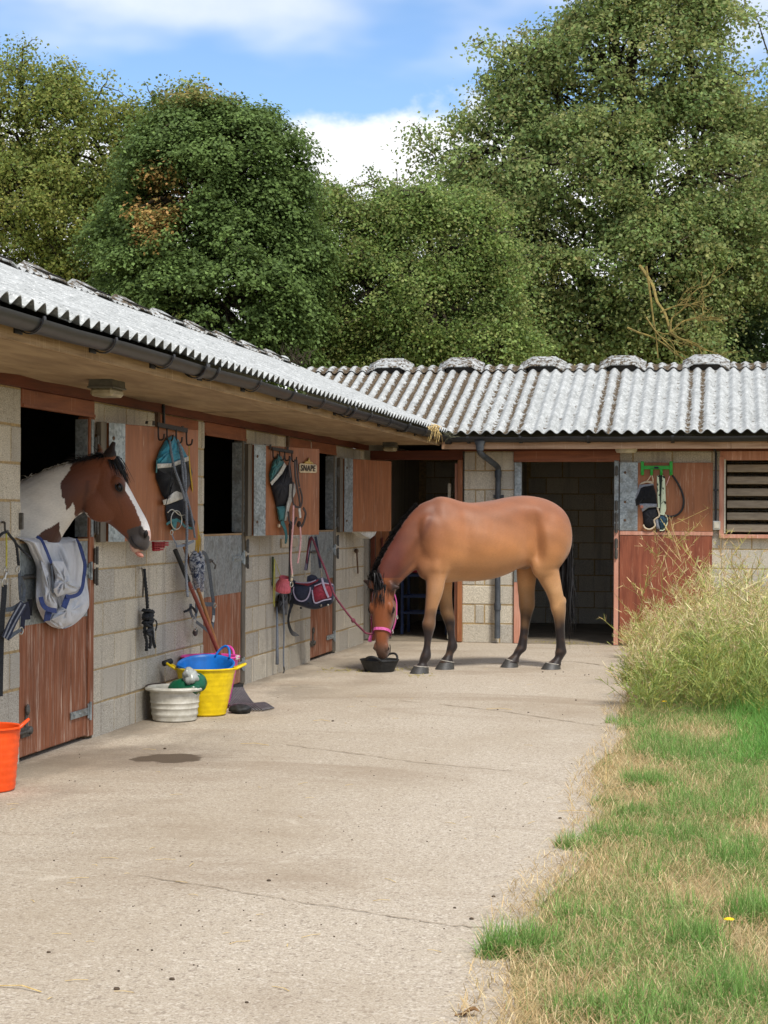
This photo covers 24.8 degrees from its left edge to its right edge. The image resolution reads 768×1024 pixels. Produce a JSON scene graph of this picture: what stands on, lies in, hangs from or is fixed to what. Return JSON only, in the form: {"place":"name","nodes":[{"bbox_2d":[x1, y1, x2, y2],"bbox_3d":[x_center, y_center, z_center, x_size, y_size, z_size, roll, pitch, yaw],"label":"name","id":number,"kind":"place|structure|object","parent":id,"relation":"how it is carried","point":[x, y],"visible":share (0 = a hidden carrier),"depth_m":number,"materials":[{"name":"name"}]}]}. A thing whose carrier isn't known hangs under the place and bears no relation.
{"place":"outdoors","nodes":[
{"label":"outdoors","id":0,"kind":"place"},
{"bbox_2d":[0,640,648,1023],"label":"yard","id":1,"kind":"structure","parent":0,"point":[452,728],"depth_m":8.01,"materials":[{"name":"concrete"}]},
{"bbox_2d":[0,718,29,791],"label":"bucket","id":2,"kind":"object","parent":1,"relation":"on","point":[9,740],"visible":1,"depth_m":9.39,"materials":[{"name":"orange plastic"}]},
{"bbox_2d":[145,682,201,721],"bbox_3d":[-1.521,1.383,12.710,0.434,0.253,0.434,0,0,11],"label":"bucket","id":3,"kind":"object","parent":1,"relation":"on","point":[174,705],"visible":0.9,"depth_m":12.56,"materials":[{"name":"plastic"}]},
{"bbox_2d":[168,667,206,694],"bbox_3d":[-1.429,1.236,12.694,0.286,0.236,0.231,0,0,11],"label":"feed bag","id":4,"kind":"object","parent":3,"relation":"in","point":[191,678],"visible":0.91,"depth_m":12.62,"materials":[{"name":"green plastic"}]},
{"bbox_2d":[183,543,221,654],"bbox_3d":[-1.317,0.876,13.612,0.237,1.272,0.569,0,0,30],"label":"broom","id":5,"kind":"object","parent":1,"relation":"on","point":[203,605],"visible":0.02,"depth_m":13.56,"materials":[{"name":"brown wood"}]},
{"bbox_2d":[162,658,246,716],"bbox_3d":[-1.333,1.302,13.056,0.469,0.418,0.476,0,0,41],"label":"bucket","id":6,"kind":"object","parent":1,"relation":"on","point":[214,696],"visible":0.72,"depth_m":12.91,"materials":[{"name":"yellow plastic"}]},
{"bbox_2d":[176,645,234,668],"bbox_3d":[-1.330,1.231,13.064,0.434,0.450,0.442,0,0,11],"label":"bucket","id":7,"kind":"object","parent":6,"relation":"in","point":[209,661],"visible":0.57,"depth_m":13.23,"materials":[{"name":"blue plastic"}]},
{"bbox_2d":[180,645,239,707],"bbox_3d":[-1.343,1.278,13.548,0.464,0.466,0.489,0,0,11],"label":"bucket","id":8,"kind":"object","parent":1,"relation":"on","point":[234,657],"visible":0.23,"depth_m":13.60,"materials":[{"name":"pink plastic"}]},
{"bbox_2d":[173,549,273,710],"bbox_3d":[-1.185,0.894,13.342,0.501,1.231,0.731,0,0,37],"label":"shovel","id":9,"kind":"object","parent":1,"relation":"on","point":[239,694],"visible":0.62,"depth_m":13.46,"materials":[{"name":"brown wood"}]},
{"bbox_2d":[228,704,250,713],"bbox_3d":[-1.089,1.486,13.173,0.179,0.081,0.156,0,0,11],"label":"scoop","id":10,"kind":"object","parent":1,"relation":"on","point":[240,709],"visible":1,"depth_m":13.13,"materials":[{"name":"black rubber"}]},
{"bbox_2d":[0,674,640,998],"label":"straw","id":11,"kind":"object","parent":1,"relation":"on","point":[257,914],"visible":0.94,"depth_m":7.19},
{"bbox_2d":[47,664,601,1002],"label":"droppings","id":12,"kind":"object","parent":1,"relation":"on","point":[173,978],"visible":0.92,"depth_m":6.61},
{"bbox_2d":[360,652,398,671],"bbox_3d":[-0.044,1.439,16.744,0.378,0.166,0.428,0,0,11],"label":"feed bowl","id":13,"kind":"object","parent":1,"relation":"on","point":[373,664],"visible":0.98,"depth_m":16.61,"materials":[{"name":"black rubber"}]},
{"bbox_2d":[455,1006,478,1016],"bbox_3d":[0.249,1.501,5.245,0.075,0.031,0.044,0,0,11],"label":"dry leaf","id":14,"kind":"object","parent":1,"relation":"on","point":[471,1009],"visible":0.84,"depth_m":5.25,"materials":[{"name":"brown plant"}]},
{"bbox_2d":[363,496,578,673],"bbox_3d":[0.874,0.683,16.948,2.220,1.692,0.629,0,0,-23],"label":"horse","id":15,"kind":"object","parent":1,"relation":"on","point":[440,545],"visible":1,"depth_m":16.73},
{"bbox_2d":[306,536,391,634],"bbox_3d":[-0.335,0.696,16.517,0.825,0.938,0.196,0,0,-21],"label":"lead rope","id":16,"kind":"object","parent":15,"relation":"attached to","point":[332,590],"visible":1,"depth_m":16.43,"materials":[{"name":"red fabric"}]},
{"bbox_2d":[0,0,767,391],"label":"sky","id":17,"kind":"structure","parent":0,"point":[349,70],"materials":[{"name":"blue"}]},
{"bbox_2d":[461,647,767,1023],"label":"ground","id":18,"kind":"structure","parent":0,"point":[637,975],"depth_m":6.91,"materials":[{"name":"green plant"}]},
{"bbox_2d":[0,31,224,318],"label":"broadleaf tree","id":19,"kind":"object","parent":18,"relation":"on","point":[40,195],"visible":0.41,"depth_m":32.23,"materials":[{"name":"green plant"}]},
{"bbox_2d":[45,76,355,392],"bbox_3d":[-2.922,-2.636,27.952,4.974,8.761,4.119,0,0,11],"label":"ivy clad tree","id":20,"kind":"object","parent":18,"relation":"on","point":[216,148],"visible":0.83,"depth_m":27.12,"materials":[{"name":"green plant"}]},
{"bbox_2d":[280,343,316,364],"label":"dead twigs","id":21,"kind":"object","parent":20,"relation":"attached to","point":[297,361],"visible":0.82,"depth_m":26.23,"materials":[{"name":"grey plant"}]},
{"bbox_2d":[172,308,245,332],"bbox_3d":[-4.590,-1.815,35.267,5.121,7.103,4.016,0,0,11],"label":"bush","id":22,"kind":"object","parent":18,"relation":"on","point":[224,317],"depth_m":34.62,"materials":[{"name":"green plant"}]},
{"bbox_2d":[0,255,447,763],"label":"stable row","id":23,"kind":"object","parent":18,"relation":"on","point":[85,368],"visible":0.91,"depth_m":12.84,"materials":[{"name":"concrete"}]},
{"bbox_2d":[0,521,31,695],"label":"headcollar","id":24,"kind":"object","parent":23,"relation":"hanging from","point":[22,610],"visible":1,"depth_m":10.10,"materials":[{"name":"fabric"}]},
{"bbox_2d":[19,538,92,757],"bbox_3d":[-2.082,0.829,11.039,0.107,1.309,1.210,0,0,11],"label":"lower door","id":25,"kind":"structure","parent":23,"relation":"in","point":[52,689],"depth_m":10.96,"materials":[{"name":"wood"}]},
{"bbox_2d":[16,535,88,628],"bbox_3d":[-2.047,0.442,11.000,0.277,0.598,1.197,0,0,11],"label":"horse rug","id":26,"kind":"object","parent":25,"relation":"hanging from","point":[62,597],"visible":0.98,"depth_m":10.84,"materials":[{"name":"white fabric"}]},
{"bbox_2d":[20,442,150,557],"bbox_3d":[-2.847,0.518,10.834,2.780,1.933,0.645,0,0,-9],"label":"horse","id":27,"kind":"object","parent":23,"relation":"on","point":[56,500],"visible":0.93,"depth_m":10.92},
{"bbox_2d":[96,422,197,541],"bbox_3d":[-1.626,-0.198,12.177,0.066,0.807,1.126,0,0,29],"label":"upper door","id":28,"kind":"structure","parent":23,"relation":"in","point":[139,446],"depth_m":12.12,"materials":[{"name":"wood"}]},
{"bbox_2d":[141,567,157,650],"bbox_3d":[-1.695,0.702,12.676,0.103,0.604,0.366,0,0,11],"label":"rope hank","id":29,"kind":"object","parent":23,"relation":"hanging from","point":[148,619],"visible":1,"depth_m":12.57,"materials":[{"name":"fabric"}]},
{"bbox_2d":[152,541,168,550],"bbox_3d":[-1.632,0.248,12.745,0.025,0.071,0.330,0,0,11],"label":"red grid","id":30,"kind":"object","parent":23,"relation":"attached to","point":[156,546],"visible":1,"depth_m":12.69,"materials":[{"name":"plastic"}]},
{"bbox_2d":[145,421,192,445],"bbox_3d":[-1.508,-0.553,12.326,0.127,0.160,0.418,0,0,28],"label":"hook rack","id":31,"kind":"object","parent":23,"relation":"attached to","point":[172,427],"visible":1,"depth_m":12.30,"materials":[{"name":"black metal"}]},
{"bbox_2d":[156,436,194,529],"bbox_3d":[-1.458,-0.208,12.382,0.067,0.677,0.535,0,0,28],"label":"fly mask","id":32,"kind":"object","parent":31,"relation":"hanging from","point":[175,501],"visible":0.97,"depth_m":12.30,"materials":[{"name":"teal fabric"}]},
{"bbox_2d":[165,440,195,596],"bbox_3d":[-1.430,0.050,12.366,0.059,1.114,0.400,0,0,28],"label":"rope bridle","id":33,"kind":"object","parent":31,"relation":"hanging from","point":[184,487],"visible":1,"depth_m":12.37,"materials":[{"name":"fabric"}]},
{"bbox_2d":[189,446,200,551],"bbox_3d":[-1.405,-0.080,13.064,0.058,0.807,1.222,0,0,-4],"label":"baling twine","id":34,"kind":"object","parent":31,"relation":"hanging from","point":[198,545],"visible":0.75,"depth_m":13.25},
{"bbox_2d":[189,551,205,593],"bbox_3d":[-1.448,0.468,13.532,0.143,0.340,0.556,0,0,-8],"label":"fleece rope","id":35,"kind":"object","parent":34,"relation":"hanging from","point":[197,564],"visible":0.98,"depth_m":13.38,"materials":[{"name":"fabric"}]},
{"bbox_2d":[183,550,215,635],"bbox_3d":[-1.452,0.640,13.879,0.058,0.677,0.866,0,0,10],"label":"headcollar","id":36,"kind":"object","parent":23,"relation":"hanging from","point":[195,610],"visible":0.99,"depth_m":14.07,"materials":[{"name":"white fabric"}]},
{"bbox_2d":[203,533,244,683],"bbox_3d":[-1.361,0.837,14.725,0.107,1.309,1.220,0,0,11],"label":"lower door","id":37,"kind":"structure","parent":23,"relation":"in","point":[226,557],"depth_m":14.80,"materials":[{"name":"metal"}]},
{"bbox_2d":[271,557,279,606],"bbox_3d":[-1.016,0.647,16.253,0.054,0.464,0.195,0,0,17],"label":"baling twine","id":38,"kind":"object","parent":23,"relation":"hanging from","point":[273,561],"visible":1,"depth_m":16.23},
{"bbox_2d":[275,607,278,664],"bbox_3d":[-0.999,1.153,16.310,0.030,0.536,0.124,0,0,-8],"label":"lunge whip","id":39,"kind":"object","parent":23,"relation":"attached to","point":[277,651],"visible":1,"depth_m":16.30,"materials":[{"name":"grey plastic"}]},
{"bbox_2d":[264,444,296,461],"bbox_3d":[-0.922,-0.525,15.668,0.127,0.149,0.370,0,0,31],"label":"hook rack","id":40,"kind":"object","parent":23,"relation":"attached to","point":[273,449],"visible":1,"depth_m":15.63,"materials":[{"name":"black metal"}]},
{"bbox_2d":[269,455,295,543],"bbox_3d":[-0.891,-0.116,15.685,0.067,0.802,0.459,0,0,31],"label":"fly mask","id":41,"kind":"object","parent":40,"relation":"hanging from","point":[281,483],"visible":1,"depth_m":15.62,"materials":[{"name":"teal fabric"}]},
{"bbox_2d":[287,456,306,586],"bbox_3d":[-0.783,0.090,15.785,0.048,1.177,0.300,0,0,34],"label":"bridle","id":42,"kind":"object","parent":40,"relation":"hanging from","point":[292,523],"visible":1,"depth_m":15.72,"materials":[{"name":"leather"}]},
{"bbox_2d":[244,444,318,535],"bbox_3d":[-0.901,-0.190,15.768,0.066,0.807,1.126,0,0,31],"label":"upper door","id":43,"kind":"structure","parent":23,"relation":"in","point":[260,510],"depth_m":15.55,"materials":[{"name":"wood"}]},
{"bbox_2d":[274,575,290,593],"bbox_3d":[-0.949,0.675,16.316,0.160,0.172,0.160,0,0,11],"label":"overreach boot","id":44,"kind":"object","parent":23,"relation":"attached to","point":[282,585],"visible":0.89,"depth_m":16.25,"materials":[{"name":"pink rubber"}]},
{"bbox_2d":[278,589,298,636],"bbox_3d":[-0.923,0.968,16.686,0.089,0.483,0.838,0,0,11],"label":"hanging strap","id":45,"kind":"object","parent":23,"relation":"hanging from","point":[288,596],"visible":0.89,"depth_m":16.65,"materials":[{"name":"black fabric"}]},
{"bbox_2d":[282,594,284,672],"bbox_3d":[-0.944,1.142,16.431,0.023,0.772,0.202,0,0,0],"label":"lead rope","id":46,"kind":"object","parent":45,"relation":"hanging from","point":[283,631],"visible":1,"depth_m":16.47,"materials":[{"name":"fabric"}]},
{"bbox_2d":[299,458,316,472],"bbox_3d":[-0.690,-0.430,16.063,0.026,0.145,0.313,0,0,31],"label":"name sign","id":47,"kind":"object","parent":23,"relation":"attached to","point":[308,466],"visible":1,"depth_m":16.04,"materials":[{"name":"beige wood"}]},
{"bbox_2d":[291,536,334,608],"bbox_3d":[-0.691,0.592,17.010,0.451,0.716,0.303,0,0,-19],"label":"grooming bag","id":48,"kind":"object","parent":23,"relation":"hanging from","point":[313,592],"visible":0.92,"depth_m":16.95,"materials":[{"name":"blue fabric"}]},
{"bbox_2d":[310,530,335,657],"bbox_3d":[-0.655,0.845,18.341,0.107,1.309,1.120,0,0,11],"label":"lower door","id":49,"kind":"structure","parent":23,"relation":"in","point":[321,636],"depth_m":18.39,"materials":[{"name":"wood"}]},
{"bbox_2d":[337,458,390,531],"bbox_3d":[-0.203,-0.182,19.422,0.066,0.807,1.126,0,0,30],"label":"upper door","id":50,"kind":"structure","parent":23,"relation":"in","point":[363,486],"depth_m":19.35,"materials":[{"name":"wood"}]},
{"bbox_2d":[352,531,376,538],"bbox_3d":[-0.224,0.254,19.516,0.108,0.085,0.383,0,0,31],"label":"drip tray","id":51,"kind":"object","parent":23,"relation":"attached to","point":[367,535],"visible":0.88,"depth_m":19.50,"materials":[{"name":"white plastic"}]},
{"bbox_2d":[427,423,442,441],"bbox_3d":[0.550,-0.855,19.110,0.140,0.210,0.690,0,0,11],"label":"straw","id":52,"kind":"object","parent":23,"relation":"on","point":[435,429],"visible":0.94,"depth_m":19.03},
{"bbox_2d":[440,431,459,441],"bbox_3d":[0.723,-0.856,19.981,0.322,0.150,0.753,0,0,11],"label":"moss","id":53,"kind":"object","parent":23,"relation":"on","point":[448,434],"visible":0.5,"depth_m":19.97,"materials":[{"name":"green plant"}]},
{"bbox_2d":[235,286,353,394],"bbox_3d":[-1.376,-1.697,35.528,3.799,6.899,3.916,0,0,11],"label":"bush","id":54,"kind":"object","parent":18,"relation":"on","point":[287,353],"depth_m":34.55,"materials":[{"name":"green plant"}]},
{"bbox_2d":[245,162,576,393],"bbox_3d":[0.311,-2.107,28.781,5.637,7.772,3.470,0,0,11],"label":"hawthorn tree","id":55,"kind":"object","parent":18,"relation":"on","point":[405,300],"visible":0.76,"depth_m":28.24,"materials":[{"name":"green plant"}]},
{"bbox_2d":[333,268,504,365],"bbox_3d":[0.776,-1.662,34.580,4.057,6.847,3.185,0,0,30],"label":"bush","id":56,"kind":"object","parent":18,"relation":"on","point":[434,319],"depth_m":33.94,"materials":[{"name":"green plant"}]},
{"bbox_2d":[447,303,609,365],"bbox_3d":[2.831,-1.547,34.600,4.315,6.628,4.323,0,0,11],"label":"bush","id":57,"kind":"object","parent":18,"relation":"on","point":[505,343],"depth_m":33.65,"materials":[{"name":"green plant"}]},
{"bbox_2d":[302,354,767,646],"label":"stable row","id":58,"kind":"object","parent":18,"relation":"on","point":[578,443],"visible":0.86,"depth_m":20.61,"materials":[{"name":"concrete"}]},
{"bbox_2d":[376,531,388,556],"bbox_3d":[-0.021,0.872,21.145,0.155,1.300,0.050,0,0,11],"label":"stable door","id":59,"kind":"structure","parent":58,"relation":"on","point":[384,535],"depth_m":21.13,"materials":[{"name":"brown wood"}]},
{"bbox_2d":[401,573,453,634],"bbox_3d":[0.540,1.136,21.824,0.587,0.759,0.485,0,0,11],"label":"rack stand","id":60,"kind":"object","parent":58,"relation":"on","point":[408,596],"visible":0.41,"depth_m":21.64,"materials":[{"name":"black metal"}]},
{"bbox_2d":[641,461,672,475],"bbox_3d":[3.131,-0.499,20.084,0.363,0.168,0.069,0,0,11],"label":"hook rack","id":61,"kind":"object","parent":58,"relation":"attached to","point":[661,468],"visible":1,"depth_m":20.09,"materials":[{"name":"green plastic"}]},
{"bbox_2d":[635,475,659,529],"bbox_3d":[3.031,-0.106,20.112,0.288,0.633,0.066,0,0,11],"label":"fly mask","id":62,"kind":"object","parent":61,"relation":"hanging from","point":[646,499],"visible":0.98,"depth_m":20.10,"materials":[{"name":"grey fabric"}]},
{"bbox_2d":[655,475,669,532],"bbox_3d":[3.200,-0.094,20.081,0.168,0.666,0.063,0,0,11],"label":"fly mask","id":63,"kind":"object","parent":61,"relation":"hanging from","point":[661,499],"visible":0.94,"depth_m":20.07,"materials":[{"name":"grey fabric"}]},
{"bbox_2d":[667,475,684,517],"bbox_3d":[3.343,-0.181,20.053,0.207,0.490,0.047,0,0,11],"label":"rubber hose","id":64,"kind":"object","parent":61,"relation":"hanging from","point":[683,498],"visible":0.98,"depth_m":20.04,"materials":[{"name":"rubber"}]},
{"bbox_2d":[614,462,712,558],"bbox_3d":[3.218,-0.012,20.126,1.119,1.118,0.061,0,0,11],"label":"upper door","id":65,"kind":"structure","parent":58,"relation":"in","point":[695,480],"depth_m":20.08,"materials":[{"name":"wood"}]},
{"bbox_2d":[619,535,711,642],"bbox_3d":[3.238,0.895,20.126,1.050,1.244,0.050,0,0,11],"label":"lower door","id":66,"kind":"structure","parent":58,"relation":"in","point":[634,560],"depth_m":20.13,"materials":[{"name":"brown wood"}]},
{"bbox_2d":[719,451,767,538],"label":"window","id":67,"kind":"structure","parent":58,"relation":"in","point":[724,455],"depth_m":19.99,"materials":[{"name":"brown wood"}]},
{"bbox_2d":[367,0,767,364],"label":"sycamore tree","id":68,"kind":"object","parent":18,"relation":"on","point":[637,227],"visible":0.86,"depth_m":31.57,"materials":[{"name":"green plant"}]},
{"bbox_2d":[627,261,737,360],"bbox_3d":[4.716,-3.143,28.929,1.305,2.266,2.380,0,0,-41],"label":"bare branch","id":69,"kind":"object","parent":68,"relation":"attached to","point":[645,273],"visible":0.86,"depth_m":28.65,"materials":[{"name":"brown wood"}]},
{"bbox_2d":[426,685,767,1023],"bbox_3d":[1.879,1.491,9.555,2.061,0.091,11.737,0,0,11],"label":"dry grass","id":70,"kind":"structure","parent":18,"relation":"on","point":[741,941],"depth_m":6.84,"materials":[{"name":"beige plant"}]},
{"bbox_2d":[597,608,767,719],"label":"green weeds","id":71,"kind":"object","parent":18,"relation":"on","point":[708,683],"visible":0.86,"depth_m":13.10,"materials":[{"name":"green plant"}]},
{"bbox_2d":[600,504,767,655],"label":"tall weed stems","id":72,"kind":"object","parent":18,"relation":"on","point":[690,555],"visible":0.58,"depth_m":15.58,"materials":[{"name":"beige plant"}]},
{"bbox_2d":[603,552,767,709],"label":"tall weeds","id":73,"kind":"object","parent":18,"relation":"on","point":[744,608],"visible":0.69,"depth_m":14.41,"materials":[{"name":"beige plant"}]},
{"bbox_2d":[617,260,767,363],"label":"bush","id":74,"kind":"object","parent":18,"relation":"on","point":[751,338],"visible":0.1,"depth_m":32.60,"materials":[{"name":"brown plant"}]},
{"bbox_2d":[650,681,767,768],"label":"long grass","id":75,"kind":"structure","parent":18,"relation":"on","point":[761,719],"depth_m":11.52,"materials":[{"name":"green plant"}]},
{"bbox_2d":[682,5,767,361],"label":"broadleaf tree","id":76,"kind":"object","parent":18,"relation":"on","point":[747,37],"visible":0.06,"depth_m":34.88,"materials":[{"name":"green plant"}]},
{"bbox_2d":[723,917,733,936],"bbox_3d":[1.200,1.466,6.088,0.039,0.105,0.040,0,0,11],"label":"dandelion","id":77,"kind":"object","parent":18,"relation":"on","point":[729,918],"visible":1,"depth_m":6.08,"materials":[{"name":"yellow plant"}]}
]}

